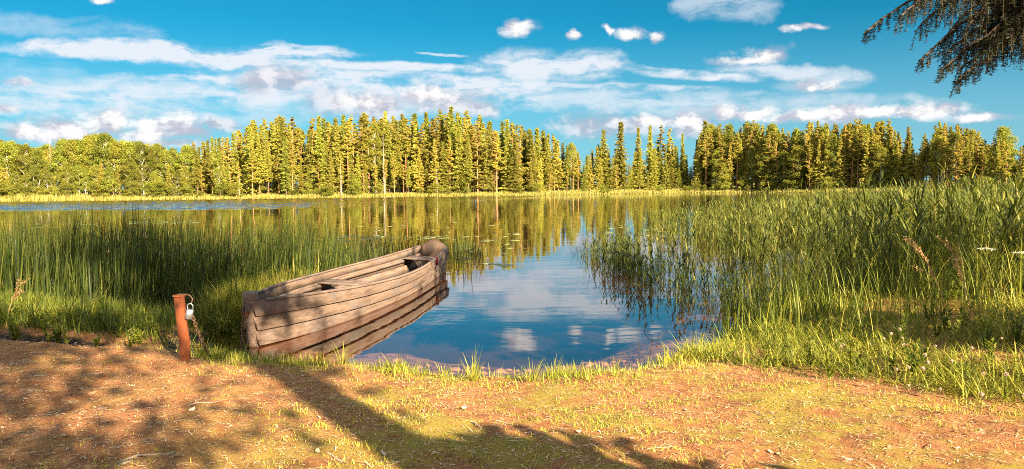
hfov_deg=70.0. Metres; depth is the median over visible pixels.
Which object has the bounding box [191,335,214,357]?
grass tuft
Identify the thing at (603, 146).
spruce tree
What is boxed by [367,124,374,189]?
spruce tree
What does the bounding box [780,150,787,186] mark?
pine tree
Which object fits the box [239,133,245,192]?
spruce tree
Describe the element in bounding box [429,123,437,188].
pine tree
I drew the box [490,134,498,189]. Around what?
dying spruce
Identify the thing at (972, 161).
spruce tree
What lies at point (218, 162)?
birch tree
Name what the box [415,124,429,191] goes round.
pine tree
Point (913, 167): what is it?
pine tree
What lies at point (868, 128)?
spruce tree
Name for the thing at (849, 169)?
pine tree
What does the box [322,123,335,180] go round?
pine tree
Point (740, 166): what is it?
spruce tree
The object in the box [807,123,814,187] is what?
pine tree
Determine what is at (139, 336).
leafy weed
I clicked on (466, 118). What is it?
pine tree
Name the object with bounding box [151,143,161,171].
birch tree
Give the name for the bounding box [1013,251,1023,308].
white umbel flower
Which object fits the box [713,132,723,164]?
pine tree
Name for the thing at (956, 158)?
pine tree
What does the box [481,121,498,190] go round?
spruce tree
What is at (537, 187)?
alder bush
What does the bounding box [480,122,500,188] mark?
spruce tree
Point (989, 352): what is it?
leafy weed
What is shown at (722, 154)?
pine tree
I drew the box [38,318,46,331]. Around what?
leafy weed
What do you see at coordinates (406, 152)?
pine tree
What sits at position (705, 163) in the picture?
pine tree
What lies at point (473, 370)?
grass tuft
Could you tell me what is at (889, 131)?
pine tree
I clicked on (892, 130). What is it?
pine tree
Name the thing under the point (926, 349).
leafy weed
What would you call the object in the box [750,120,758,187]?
pine tree
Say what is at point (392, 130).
spruce tree
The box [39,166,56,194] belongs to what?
birch tree
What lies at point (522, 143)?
spruce tree
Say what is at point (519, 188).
alder bush
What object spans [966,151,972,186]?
pine tree
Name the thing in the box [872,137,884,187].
pine tree
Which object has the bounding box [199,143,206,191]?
pine tree
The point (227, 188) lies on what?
alder bush
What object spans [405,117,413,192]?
pine tree
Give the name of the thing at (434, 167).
spruce tree
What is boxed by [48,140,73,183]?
birch tree
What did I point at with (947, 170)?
pine tree
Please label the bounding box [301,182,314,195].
alder bush
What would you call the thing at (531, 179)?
spruce tree
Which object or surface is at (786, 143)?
pine tree
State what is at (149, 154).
birch tree
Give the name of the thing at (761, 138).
pine tree
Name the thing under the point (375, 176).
pine tree
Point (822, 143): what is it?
pine tree
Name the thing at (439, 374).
grass tuft
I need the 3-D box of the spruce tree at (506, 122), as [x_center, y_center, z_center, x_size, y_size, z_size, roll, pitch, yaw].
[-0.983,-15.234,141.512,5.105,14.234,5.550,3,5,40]
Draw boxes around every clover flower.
[974,392,984,416]
[1000,372,1008,398]
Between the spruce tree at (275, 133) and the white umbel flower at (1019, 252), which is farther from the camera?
the spruce tree at (275, 133)
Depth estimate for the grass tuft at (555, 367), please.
5.71 m
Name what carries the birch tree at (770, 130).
on the ground at (506, 342)
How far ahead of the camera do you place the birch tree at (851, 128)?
131.78 m
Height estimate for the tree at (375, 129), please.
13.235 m
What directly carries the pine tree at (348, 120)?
on the ground at (506, 342)
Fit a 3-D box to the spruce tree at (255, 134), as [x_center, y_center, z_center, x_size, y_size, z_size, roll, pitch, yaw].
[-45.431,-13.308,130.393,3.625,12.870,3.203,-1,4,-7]
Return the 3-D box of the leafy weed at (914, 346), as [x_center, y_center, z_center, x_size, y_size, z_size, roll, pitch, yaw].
[2.994,0.873,5.543,0.212,0.356,0.138,2,4,33]
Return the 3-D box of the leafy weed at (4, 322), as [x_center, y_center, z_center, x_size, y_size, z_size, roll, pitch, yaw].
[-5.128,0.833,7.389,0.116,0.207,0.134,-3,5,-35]
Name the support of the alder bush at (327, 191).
on the ground at (506, 342)
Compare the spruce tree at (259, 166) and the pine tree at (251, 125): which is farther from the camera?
the pine tree at (251, 125)
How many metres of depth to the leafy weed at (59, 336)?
6.97 m
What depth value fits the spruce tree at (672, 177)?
149.76 m
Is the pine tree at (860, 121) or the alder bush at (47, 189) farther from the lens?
the pine tree at (860, 121)
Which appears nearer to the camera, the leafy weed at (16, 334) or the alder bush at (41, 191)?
the leafy weed at (16, 334)
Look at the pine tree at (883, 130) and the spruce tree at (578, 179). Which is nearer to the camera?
the pine tree at (883, 130)
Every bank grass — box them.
[0,287,239,351]
[634,250,1023,409]
[692,191,1023,346]
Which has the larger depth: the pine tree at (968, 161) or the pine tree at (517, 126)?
the pine tree at (517, 126)
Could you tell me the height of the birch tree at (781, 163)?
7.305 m
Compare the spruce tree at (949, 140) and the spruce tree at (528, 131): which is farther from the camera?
the spruce tree at (528, 131)
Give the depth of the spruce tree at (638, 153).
148.41 m
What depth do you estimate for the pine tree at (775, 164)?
136.10 m
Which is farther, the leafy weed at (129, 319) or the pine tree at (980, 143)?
the pine tree at (980, 143)
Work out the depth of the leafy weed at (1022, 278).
7.10 m
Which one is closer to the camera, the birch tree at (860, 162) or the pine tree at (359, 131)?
the birch tree at (860, 162)
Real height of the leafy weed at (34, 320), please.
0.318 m
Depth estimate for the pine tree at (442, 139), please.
135.45 m
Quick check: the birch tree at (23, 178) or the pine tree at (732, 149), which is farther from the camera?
the pine tree at (732, 149)
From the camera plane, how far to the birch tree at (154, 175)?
125.61 m
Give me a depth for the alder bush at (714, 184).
144.41 m
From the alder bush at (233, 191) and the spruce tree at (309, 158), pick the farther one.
the spruce tree at (309, 158)
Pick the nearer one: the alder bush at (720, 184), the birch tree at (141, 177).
the birch tree at (141, 177)
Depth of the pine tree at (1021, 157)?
111.42 m
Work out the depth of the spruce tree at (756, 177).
140.79 m
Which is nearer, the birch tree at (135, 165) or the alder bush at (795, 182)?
the birch tree at (135, 165)
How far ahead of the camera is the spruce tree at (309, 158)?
132.93 m
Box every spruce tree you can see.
[96,162,105,190]
[165,163,171,194]
[179,149,189,193]
[189,148,199,195]
[191,150,202,193]
[197,147,201,191]
[198,142,214,191]
[202,140,215,194]
[209,137,214,185]
[210,145,222,194]
[223,142,230,177]
[223,162,231,193]
[227,133,245,194]
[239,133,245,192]
[241,126,258,193]
[243,124,254,188]
[248,124,266,194]
[254,137,267,194]
[259,124,264,178]
[261,133,274,193]
[262,129,273,192]
[263,117,291,194]
[267,117,298,194]
[267,130,274,187]
[269,121,274,160]
[276,123,298,192]
[278,137,295,193]
[295,130,306,192]
[296,161,305,194]
[299,130,317,192]
[306,166,313,193]
[309,127,328,193]
[312,115,328,192]
[320,141,330,193]
[321,118,325,173]
[321,121,331,168]
[325,150,337,192]
[328,124,348,193]
[331,118,346,189]
[340,114,350,190]
[343,155,362,193]
[355,154,362,191]
[358,114,371,191]
[362,165,368,192]
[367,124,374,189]
[371,121,391,192]
[378,111,392,192]
[379,123,399,193]
[389,116,402,188]
[392,119,404,193]
[393,114,413,192]
[396,121,405,191]
[406,161,411,191]
[409,121,428,191]
[409,125,425,192]
[410,113,417,174]
[412,148,426,191]
[414,112,438,192]
[421,117,432,192]
[427,139,441,190]
[436,114,447,191]
[436,142,450,189]
[443,116,453,192]
[444,106,460,192]
[447,130,467,192]
[454,112,472,192]
[455,117,470,190]
[461,119,475,188]
[463,118,475,184]
[463,134,475,192]
[478,118,484,190]
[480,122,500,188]
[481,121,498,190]
[482,130,487,191]
[482,136,497,193]
[490,132,504,191]
[493,121,506,191]
[497,132,515,192]
[498,119,511,183]
[499,127,512,178]
[504,134,523,191]
[517,130,529,191]
[518,126,528,190]
[523,131,540,187]
[523,135,538,191]
[525,129,533,189]
[527,164,533,191]
[530,128,544,183]
[537,158,545,190]
[539,137,556,191]
[540,130,544,183]
[543,134,556,191]
[551,140,565,189]
[551,143,563,189]
[560,143,566,190]
[563,145,571,190]
[572,148,581,188]
[577,165,589,191]
[583,155,591,190]
[586,155,595,190]
[589,153,596,189]
[591,129,614,190]
[591,146,601,181]
[595,157,606,191]
[606,149,611,187]
[609,122,632,189]
[609,160,616,189]
[628,167,634,189]
[631,127,646,189]
[634,156,644,188]
[637,164,642,189]
[642,126,657,188]
[644,156,661,190]
[646,171,649,186]
[649,148,662,188]
[657,149,663,189]
[659,151,669,188]
[666,154,676,189]
[669,144,675,186]
[673,147,680,183]
[674,133,688,186]
[675,167,682,188]
[684,155,689,185]
[689,169,693,185]
[691,120,715,189]
[691,140,697,179]
[693,152,702,186]
[726,143,734,188]
[735,139,744,187]
[752,148,759,189]
[757,142,766,186]
[777,128,786,188]
[794,154,803,187]
[799,130,807,188]
[800,133,810,188]
[802,124,815,186]
[807,144,817,188]
[812,139,825,188]
[820,129,833,186]
[832,133,846,186]
[839,143,850,186]
[847,125,860,188]
[858,135,873,187]
[859,123,872,183]
[882,134,890,183]
[888,130,901,186]
[892,140,902,186]
[900,133,909,184]
[905,139,913,185]
[945,126,952,186]
[960,128,977,183]
[965,139,977,184]
[990,139,1003,185]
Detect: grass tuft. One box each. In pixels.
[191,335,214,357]
[210,344,230,359]
[297,353,307,365]
[315,348,335,365]
[331,343,358,364]
[378,353,403,371]
[431,363,453,377]
[445,347,491,380]
[514,358,543,381]
[546,354,563,377]
[579,366,594,381]
[608,357,630,376]
[655,351,676,367]
[671,355,692,369]
[988,313,1020,341]
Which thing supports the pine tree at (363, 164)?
on the ground at (506, 342)
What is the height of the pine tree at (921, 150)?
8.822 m
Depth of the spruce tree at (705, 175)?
149.48 m
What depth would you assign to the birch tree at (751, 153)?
141.91 m
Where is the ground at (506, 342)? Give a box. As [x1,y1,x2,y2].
[0,180,1023,468]
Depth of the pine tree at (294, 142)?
135.62 m
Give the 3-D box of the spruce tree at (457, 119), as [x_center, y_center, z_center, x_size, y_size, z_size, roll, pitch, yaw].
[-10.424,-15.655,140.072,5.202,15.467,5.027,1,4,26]
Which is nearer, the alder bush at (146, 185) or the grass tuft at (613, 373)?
the grass tuft at (613, 373)
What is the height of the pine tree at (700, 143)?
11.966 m
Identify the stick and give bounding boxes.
[116,452,176,463]
[118,459,134,465]
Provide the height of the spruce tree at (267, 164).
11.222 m
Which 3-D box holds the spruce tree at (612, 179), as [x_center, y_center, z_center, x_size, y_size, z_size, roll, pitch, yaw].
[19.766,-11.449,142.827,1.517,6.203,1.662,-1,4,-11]
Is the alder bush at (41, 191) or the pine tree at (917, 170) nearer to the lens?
the pine tree at (917, 170)
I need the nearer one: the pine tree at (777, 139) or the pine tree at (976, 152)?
the pine tree at (976, 152)
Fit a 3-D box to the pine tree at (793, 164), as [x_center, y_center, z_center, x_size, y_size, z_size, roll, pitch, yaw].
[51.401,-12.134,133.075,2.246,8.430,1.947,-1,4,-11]
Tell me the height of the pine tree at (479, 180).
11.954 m
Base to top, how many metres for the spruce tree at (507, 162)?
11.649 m
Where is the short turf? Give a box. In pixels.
[0,292,1023,468]
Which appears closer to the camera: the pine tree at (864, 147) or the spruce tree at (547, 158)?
the pine tree at (864, 147)
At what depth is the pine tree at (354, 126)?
143.76 m
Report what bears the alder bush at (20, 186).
on the ground at (506, 342)
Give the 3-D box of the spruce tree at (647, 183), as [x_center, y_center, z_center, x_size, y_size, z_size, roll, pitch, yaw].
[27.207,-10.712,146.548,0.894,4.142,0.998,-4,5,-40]
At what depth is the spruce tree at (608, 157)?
147.50 m
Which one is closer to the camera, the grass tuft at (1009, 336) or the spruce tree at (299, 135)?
the grass tuft at (1009, 336)
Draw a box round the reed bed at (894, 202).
[635,162,1023,302]
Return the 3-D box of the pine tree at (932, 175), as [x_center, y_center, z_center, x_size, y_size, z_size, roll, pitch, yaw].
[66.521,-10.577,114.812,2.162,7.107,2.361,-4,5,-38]
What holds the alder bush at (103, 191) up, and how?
on the ground at (506, 342)
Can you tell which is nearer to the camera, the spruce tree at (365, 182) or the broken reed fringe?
the broken reed fringe
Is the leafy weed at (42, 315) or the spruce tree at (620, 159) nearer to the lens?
the leafy weed at (42, 315)
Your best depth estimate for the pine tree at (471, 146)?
137.71 m
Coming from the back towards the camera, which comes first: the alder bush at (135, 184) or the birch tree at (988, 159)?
the alder bush at (135, 184)
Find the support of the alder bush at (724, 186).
on the ground at (506, 342)
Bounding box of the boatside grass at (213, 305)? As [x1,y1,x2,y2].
[180,260,323,337]
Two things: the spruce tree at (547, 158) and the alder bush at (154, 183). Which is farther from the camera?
the spruce tree at (547, 158)
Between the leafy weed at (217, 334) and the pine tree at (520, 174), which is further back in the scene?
the pine tree at (520, 174)
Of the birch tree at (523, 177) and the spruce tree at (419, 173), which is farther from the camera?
the birch tree at (523, 177)
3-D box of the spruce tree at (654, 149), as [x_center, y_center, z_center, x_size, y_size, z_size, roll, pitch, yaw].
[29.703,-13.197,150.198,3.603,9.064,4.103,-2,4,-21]
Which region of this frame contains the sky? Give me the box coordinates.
[0,0,1023,188]
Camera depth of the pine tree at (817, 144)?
132.09 m
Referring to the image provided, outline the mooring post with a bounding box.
[172,293,192,360]
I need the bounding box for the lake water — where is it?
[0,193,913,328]
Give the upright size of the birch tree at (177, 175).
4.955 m
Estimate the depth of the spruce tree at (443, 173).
130.51 m
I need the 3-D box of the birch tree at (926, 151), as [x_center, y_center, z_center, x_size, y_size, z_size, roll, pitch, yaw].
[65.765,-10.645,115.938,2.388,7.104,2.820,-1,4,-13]
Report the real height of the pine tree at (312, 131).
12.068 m
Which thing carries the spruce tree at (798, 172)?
on the ground at (506, 342)
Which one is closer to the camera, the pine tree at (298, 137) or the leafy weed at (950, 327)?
the leafy weed at (950, 327)
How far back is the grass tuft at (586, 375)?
5.55 m
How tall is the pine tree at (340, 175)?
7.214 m
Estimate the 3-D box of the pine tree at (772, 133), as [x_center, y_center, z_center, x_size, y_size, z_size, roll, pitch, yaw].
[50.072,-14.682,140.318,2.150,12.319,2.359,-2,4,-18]
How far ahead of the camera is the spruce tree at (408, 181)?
130.07 m
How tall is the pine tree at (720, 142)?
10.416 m
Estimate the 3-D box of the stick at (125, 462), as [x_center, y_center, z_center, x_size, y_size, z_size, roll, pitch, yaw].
[-2.005,1.186,3.811,0.017,0.027,0.136,0,4,6]
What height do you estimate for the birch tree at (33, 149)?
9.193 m
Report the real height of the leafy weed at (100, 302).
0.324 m
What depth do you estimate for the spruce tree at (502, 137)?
141.00 m
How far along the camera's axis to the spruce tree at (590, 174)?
141.31 m
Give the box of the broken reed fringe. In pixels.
[566,221,768,328]
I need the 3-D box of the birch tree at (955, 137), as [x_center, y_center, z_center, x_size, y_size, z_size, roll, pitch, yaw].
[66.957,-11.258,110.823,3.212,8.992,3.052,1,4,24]
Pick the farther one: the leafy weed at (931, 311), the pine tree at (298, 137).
the pine tree at (298, 137)
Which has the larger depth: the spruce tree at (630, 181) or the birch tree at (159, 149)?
the spruce tree at (630, 181)
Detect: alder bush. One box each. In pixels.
[0,181,15,198]
[13,184,26,192]
[21,185,33,196]
[29,186,43,195]
[38,187,47,195]
[44,185,53,194]
[50,187,61,196]
[55,182,75,197]
[84,181,106,197]
[95,190,110,196]
[99,178,124,197]
[120,179,142,195]
[123,192,136,197]
[126,182,142,195]
[140,180,159,196]
[147,180,171,197]
[149,192,163,197]
[152,179,167,195]
[167,184,180,197]
[179,181,191,197]
[188,185,196,197]
[195,191,204,196]
[210,182,227,196]
[219,183,236,194]
[225,182,245,196]
[287,190,298,195]
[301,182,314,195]
[312,184,323,192]
[315,185,335,196]
[347,177,363,193]
[347,187,358,195]
[371,183,383,195]
[426,183,444,194]
[447,174,471,192]
[463,186,470,195]
[513,185,524,193]
[531,182,543,192]
[598,185,605,192]
[691,180,697,191]
[694,180,701,190]
[709,182,718,190]
[716,173,732,190]
[716,179,728,190]
[736,174,751,190]
[760,174,777,191]
[770,180,778,189]
[778,176,788,189]
[782,176,798,189]
[783,174,801,189]
[783,175,803,189]
[818,177,831,189]
[821,176,832,190]
[825,177,841,189]
[862,176,879,187]
[876,172,891,188]
[886,174,901,187]
[956,177,968,188]
[1001,177,1011,186]
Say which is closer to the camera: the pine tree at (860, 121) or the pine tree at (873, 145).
the pine tree at (873, 145)
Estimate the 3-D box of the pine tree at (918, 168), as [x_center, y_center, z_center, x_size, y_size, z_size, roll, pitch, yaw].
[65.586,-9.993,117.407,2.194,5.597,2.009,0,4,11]
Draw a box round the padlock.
[185,303,193,319]
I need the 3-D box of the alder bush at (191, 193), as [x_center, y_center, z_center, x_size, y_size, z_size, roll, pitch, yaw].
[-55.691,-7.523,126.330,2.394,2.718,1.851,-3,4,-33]
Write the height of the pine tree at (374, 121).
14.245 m
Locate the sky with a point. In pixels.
(169, 73)
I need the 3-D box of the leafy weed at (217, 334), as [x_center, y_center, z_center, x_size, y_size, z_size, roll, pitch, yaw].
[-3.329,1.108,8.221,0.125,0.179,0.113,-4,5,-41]
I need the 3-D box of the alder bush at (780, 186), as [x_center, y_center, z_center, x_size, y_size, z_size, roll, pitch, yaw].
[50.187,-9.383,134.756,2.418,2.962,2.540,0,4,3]
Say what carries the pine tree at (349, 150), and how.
on the ground at (506, 342)
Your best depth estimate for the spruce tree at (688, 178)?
153.01 m
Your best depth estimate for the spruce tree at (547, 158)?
140.73 m
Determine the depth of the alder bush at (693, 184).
146.56 m
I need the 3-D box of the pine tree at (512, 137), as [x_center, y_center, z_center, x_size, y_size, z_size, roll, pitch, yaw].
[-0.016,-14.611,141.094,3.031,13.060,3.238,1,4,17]
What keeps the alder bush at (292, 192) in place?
on the ground at (506, 342)
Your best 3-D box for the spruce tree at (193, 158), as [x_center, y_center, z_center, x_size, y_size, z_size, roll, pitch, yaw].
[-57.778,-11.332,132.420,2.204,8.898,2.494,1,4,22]
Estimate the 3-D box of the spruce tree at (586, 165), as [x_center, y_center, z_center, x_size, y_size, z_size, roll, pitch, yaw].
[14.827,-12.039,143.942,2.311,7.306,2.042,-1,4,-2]
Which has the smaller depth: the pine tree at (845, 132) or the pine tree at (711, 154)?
the pine tree at (845, 132)
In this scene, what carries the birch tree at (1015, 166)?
on the ground at (506, 342)
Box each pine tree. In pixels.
[0,166,7,186]
[43,149,50,191]
[116,168,122,194]
[198,166,204,187]
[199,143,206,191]
[206,156,216,193]
[218,137,231,183]
[223,137,236,188]
[234,131,244,177]
[235,131,244,178]
[235,162,242,193]
[239,127,248,193]
[245,121,254,194]
[245,143,259,194]
[258,119,271,192]
[274,155,282,195]
[278,117,293,150]
[285,117,302,185]
[286,143,296,188]
[294,129,307,174]
[295,132,305,188]
[305,118,320,162]
[309,129,317,191]
[314,160,323,194]
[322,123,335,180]
[323,124,348,177]
[336,155,344,193]
[338,125,345,190]
[341,121,353,190]
[342,118,355,173]
[344,115,359,187]
[351,123,359,172]
[352,117,364,187]
[354,125,371,189]
[356,116,361,190]
[359,115,379,191]
[372,119,379,177]
[373,164,377,187]
[375,118,386,192]
[382,159,388,191]
[390,151,397,192]
[399,118,411,192]
[401,164,405,192]
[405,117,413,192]
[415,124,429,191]
[424,119,445,191]
[424,153,431,190]
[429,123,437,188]
[431,118,446,184]
[432,109,446,147]
[445,139,453,192]
[461,110,473,136]
[468,124,480,191]
[469,126,476,191]
[471,128,486,192]
[473,121,484,191]
[474,114,485,160]
[491,131,503,193]
[503,122,520,192]
[510,126,518,156]
[515,125,520,150]
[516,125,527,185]
[516,157,522,182]
[546,162,553,191]
[550,135,559,167]
[551,168,556,191]
[565,166,569,184]
[570,157,575,174]
[574,154,581,184]
[614,164,618,189]
[655,125,666,189]
[665,128,675,171]
[694,132,704,189]
[701,130,710,188]
[705,130,715,186]
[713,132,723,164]
[713,144,730,176]
[717,138,725,171]
[726,134,735,189]
[732,132,741,189]
[734,126,746,184]
[742,123,750,188]
[744,123,757,189]
[744,163,751,185]
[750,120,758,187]
[753,128,758,182]
[757,124,765,182]
[757,130,763,154]
[759,133,775,186]
[764,148,774,179]
[770,126,778,154]
[771,132,779,171]
[772,143,780,189]
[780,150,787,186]
[783,131,791,188]
[788,145,796,187]
[804,121,810,188]
[804,143,814,189]
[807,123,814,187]
[812,120,823,181]
[814,133,821,187]
[819,131,825,188]
[832,125,838,183]
[837,124,850,188]
[842,123,853,184]
[845,133,858,188]
[846,140,852,188]
[850,119,860,154]
[853,127,865,187]
[854,118,863,181]
[858,130,869,176]
[863,128,877,171]
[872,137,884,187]
[874,122,884,178]
[875,121,886,188]
[883,126,892,163]
[884,119,894,161]
[884,156,894,187]
[889,126,893,186]
[895,132,902,183]
[903,126,913,186]
[903,153,914,187]
[910,155,917,183]
[910,156,913,185]
[914,161,919,185]
[915,163,925,184]
[918,135,928,177]
[927,147,937,184]
[929,145,937,180]
[938,123,947,185]
[942,143,952,183]
[944,132,951,185]
[950,141,962,185]
[955,136,967,181]
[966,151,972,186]
[973,134,979,177]
[974,131,982,162]
[977,146,988,176]
[978,139,989,173]
[981,145,992,176]
[989,137,996,178]
[993,137,1005,181]
[998,141,1007,182]
[1002,143,1015,186]
[1017,147,1023,182]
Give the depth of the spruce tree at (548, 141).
141.95 m
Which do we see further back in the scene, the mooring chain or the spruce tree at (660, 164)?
the spruce tree at (660, 164)
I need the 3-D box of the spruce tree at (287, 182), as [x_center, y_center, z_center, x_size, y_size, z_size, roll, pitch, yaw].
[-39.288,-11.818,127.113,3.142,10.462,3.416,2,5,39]
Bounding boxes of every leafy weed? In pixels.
[1,309,6,325]
[5,317,24,340]
[6,317,16,340]
[7,322,21,340]
[9,302,21,323]
[25,301,38,329]
[36,302,50,321]
[36,314,51,338]
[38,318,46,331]
[45,332,52,341]
[48,315,61,342]
[53,313,65,343]
[58,325,69,343]
[64,300,74,327]
[91,336,101,346]
[95,295,104,317]
[112,321,123,338]
[125,305,137,328]
[125,328,133,347]
[132,323,141,344]
[136,329,144,343]
[144,312,154,328]
[150,318,160,338]
[206,312,217,332]
[210,325,220,339]
[217,315,226,333]
[224,320,232,339]
[228,335,236,355]
[229,321,241,345]
[760,328,771,372]
[768,313,778,329]
[783,329,793,356]
[801,336,815,369]
[812,298,826,324]
[823,353,838,380]
[843,335,858,376]
[853,304,866,338]
[854,348,861,365]
[883,344,900,374]
[891,309,909,345]
[894,327,922,369]
[904,337,924,375]
[905,341,923,369]
[920,340,932,365]
[921,296,935,321]
[929,319,942,338]
[938,295,952,330]
[940,291,950,303]
[945,306,963,349]
[950,277,963,300]
[958,295,975,332]
[980,337,999,367]
[981,327,992,348]
[1003,307,1023,346]
[1015,260,1023,295]
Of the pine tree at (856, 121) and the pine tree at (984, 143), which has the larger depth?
the pine tree at (856, 121)
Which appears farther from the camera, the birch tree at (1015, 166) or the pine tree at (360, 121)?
the pine tree at (360, 121)
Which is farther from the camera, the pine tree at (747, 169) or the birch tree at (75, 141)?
the pine tree at (747, 169)
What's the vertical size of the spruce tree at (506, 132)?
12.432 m
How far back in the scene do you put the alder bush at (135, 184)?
124.74 m
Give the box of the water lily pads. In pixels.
[314,225,525,277]
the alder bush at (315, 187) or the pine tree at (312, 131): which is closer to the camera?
the alder bush at (315, 187)
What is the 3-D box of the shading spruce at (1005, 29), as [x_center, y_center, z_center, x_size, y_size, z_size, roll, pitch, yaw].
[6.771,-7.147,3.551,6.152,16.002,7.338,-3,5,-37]
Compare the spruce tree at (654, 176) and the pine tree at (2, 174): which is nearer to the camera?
the pine tree at (2, 174)
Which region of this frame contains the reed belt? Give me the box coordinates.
[0,187,1007,201]
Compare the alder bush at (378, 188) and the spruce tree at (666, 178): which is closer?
the alder bush at (378, 188)
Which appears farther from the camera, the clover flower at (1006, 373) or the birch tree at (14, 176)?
the birch tree at (14, 176)
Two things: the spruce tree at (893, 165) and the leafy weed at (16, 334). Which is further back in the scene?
the spruce tree at (893, 165)
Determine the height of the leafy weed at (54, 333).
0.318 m
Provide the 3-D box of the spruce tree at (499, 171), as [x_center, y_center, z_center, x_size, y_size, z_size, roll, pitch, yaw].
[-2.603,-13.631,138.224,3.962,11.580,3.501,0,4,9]
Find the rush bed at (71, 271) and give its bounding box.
[0,192,374,340]
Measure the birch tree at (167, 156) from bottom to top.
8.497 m
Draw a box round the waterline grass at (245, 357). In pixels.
[191,323,764,388]
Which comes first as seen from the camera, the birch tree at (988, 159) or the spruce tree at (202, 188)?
the birch tree at (988, 159)
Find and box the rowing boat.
[241,239,448,353]
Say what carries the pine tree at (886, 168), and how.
on the ground at (506, 342)
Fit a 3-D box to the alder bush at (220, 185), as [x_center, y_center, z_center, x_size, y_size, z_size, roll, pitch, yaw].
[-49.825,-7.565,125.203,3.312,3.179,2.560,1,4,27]
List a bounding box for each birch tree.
[0,140,19,179]
[0,146,21,183]
[3,140,24,181]
[9,144,42,191]
[9,171,21,195]
[20,174,31,189]
[23,147,46,191]
[25,150,53,185]
[26,165,42,192]
[39,144,53,186]
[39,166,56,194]
[47,147,66,190]
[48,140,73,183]
[53,172,64,193]
[56,161,76,195]
[57,138,85,193]
[67,138,88,195]
[70,138,93,193]
[70,164,84,194]
[76,168,91,195]
[77,135,104,188]
[82,137,104,180]
[87,132,123,180]
[87,164,106,196]
[100,166,115,187]
[101,140,123,194]
[108,142,128,193]
[113,141,139,181]
[118,139,129,195]
[120,158,141,194]
[123,160,139,192]
[131,142,155,193]
[132,141,148,194]
[136,173,145,186]
[140,146,159,183]
[148,146,174,181]
[149,171,158,185]
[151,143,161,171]
[153,149,175,185]
[163,149,181,190]
[171,169,182,191]
[174,144,200,183]
[179,166,192,188]
[211,152,227,195]
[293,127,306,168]
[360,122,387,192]
[398,160,412,192]
[517,169,528,191]
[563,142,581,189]
[564,171,577,189]
[694,147,716,185]
[700,123,717,185]
[708,149,721,183]
[709,127,724,173]
[715,162,731,181]
[722,123,738,171]
[728,158,744,186]
[734,153,748,184]
[740,121,750,150]
[743,146,756,186]
[746,123,762,158]
[748,138,773,187]
[752,130,760,188]
[757,146,775,180]
[763,123,780,168]
[764,123,783,142]
[771,151,791,184]
[784,145,810,188]
[788,128,804,167]
[815,124,829,157]
[823,133,841,177]
[841,122,853,187]
[850,151,863,184]
[853,144,870,177]
[857,144,885,185]
[860,124,870,180]
[869,146,890,183]
[871,121,885,166]
[900,141,915,183]
[918,145,931,187]
[923,147,953,185]
[929,127,948,183]
[942,130,966,184]
[968,129,980,156]
[981,153,995,182]
[985,125,1021,177]
[1000,139,1016,179]
[1004,164,1021,183]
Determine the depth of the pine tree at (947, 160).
111.73 m
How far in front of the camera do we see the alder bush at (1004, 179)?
105.89 m
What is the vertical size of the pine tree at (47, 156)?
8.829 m
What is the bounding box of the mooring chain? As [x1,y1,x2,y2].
[192,314,244,356]
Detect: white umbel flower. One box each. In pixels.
[980,247,993,302]
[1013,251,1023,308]
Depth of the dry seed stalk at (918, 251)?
6.47 m
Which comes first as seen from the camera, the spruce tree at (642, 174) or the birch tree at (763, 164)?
the birch tree at (763, 164)
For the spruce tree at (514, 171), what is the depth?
132.61 m
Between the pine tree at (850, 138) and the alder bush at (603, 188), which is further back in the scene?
the alder bush at (603, 188)
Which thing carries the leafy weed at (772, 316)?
on the ground at (506, 342)
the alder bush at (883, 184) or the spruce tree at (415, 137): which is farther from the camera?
the spruce tree at (415, 137)
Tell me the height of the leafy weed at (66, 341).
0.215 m
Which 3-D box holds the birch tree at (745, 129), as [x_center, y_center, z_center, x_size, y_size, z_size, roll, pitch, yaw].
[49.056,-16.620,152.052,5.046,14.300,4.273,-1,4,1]
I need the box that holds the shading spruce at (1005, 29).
[861,0,1023,97]
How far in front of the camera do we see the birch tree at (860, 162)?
125.78 m
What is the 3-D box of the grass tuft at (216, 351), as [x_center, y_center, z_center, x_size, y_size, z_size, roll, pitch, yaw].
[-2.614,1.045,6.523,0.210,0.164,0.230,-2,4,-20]
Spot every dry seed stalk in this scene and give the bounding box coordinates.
[6,277,28,325]
[903,236,949,325]
[936,235,972,327]
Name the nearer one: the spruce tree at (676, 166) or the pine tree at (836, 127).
the pine tree at (836, 127)
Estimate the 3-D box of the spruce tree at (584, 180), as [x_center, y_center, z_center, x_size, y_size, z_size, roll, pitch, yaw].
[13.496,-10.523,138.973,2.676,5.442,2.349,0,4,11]
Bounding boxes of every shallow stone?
[449,367,460,370]
[494,368,505,372]
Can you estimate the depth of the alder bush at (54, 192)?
123.88 m
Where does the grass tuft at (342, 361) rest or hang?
on the ground at (506, 342)
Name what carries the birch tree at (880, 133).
on the ground at (506, 342)
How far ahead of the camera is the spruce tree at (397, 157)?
133.83 m
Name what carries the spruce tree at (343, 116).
on the ground at (506, 342)
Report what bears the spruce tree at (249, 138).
on the ground at (506, 342)
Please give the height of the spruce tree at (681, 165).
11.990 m
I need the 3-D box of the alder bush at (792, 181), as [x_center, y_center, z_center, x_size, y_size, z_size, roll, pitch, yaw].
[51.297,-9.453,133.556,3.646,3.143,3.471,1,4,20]
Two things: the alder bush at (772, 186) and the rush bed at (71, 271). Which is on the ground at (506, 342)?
the alder bush at (772, 186)
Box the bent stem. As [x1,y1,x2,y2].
[644,311,652,357]
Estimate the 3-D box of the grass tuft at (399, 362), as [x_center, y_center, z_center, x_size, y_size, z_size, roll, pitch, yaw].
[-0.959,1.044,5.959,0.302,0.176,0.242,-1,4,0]

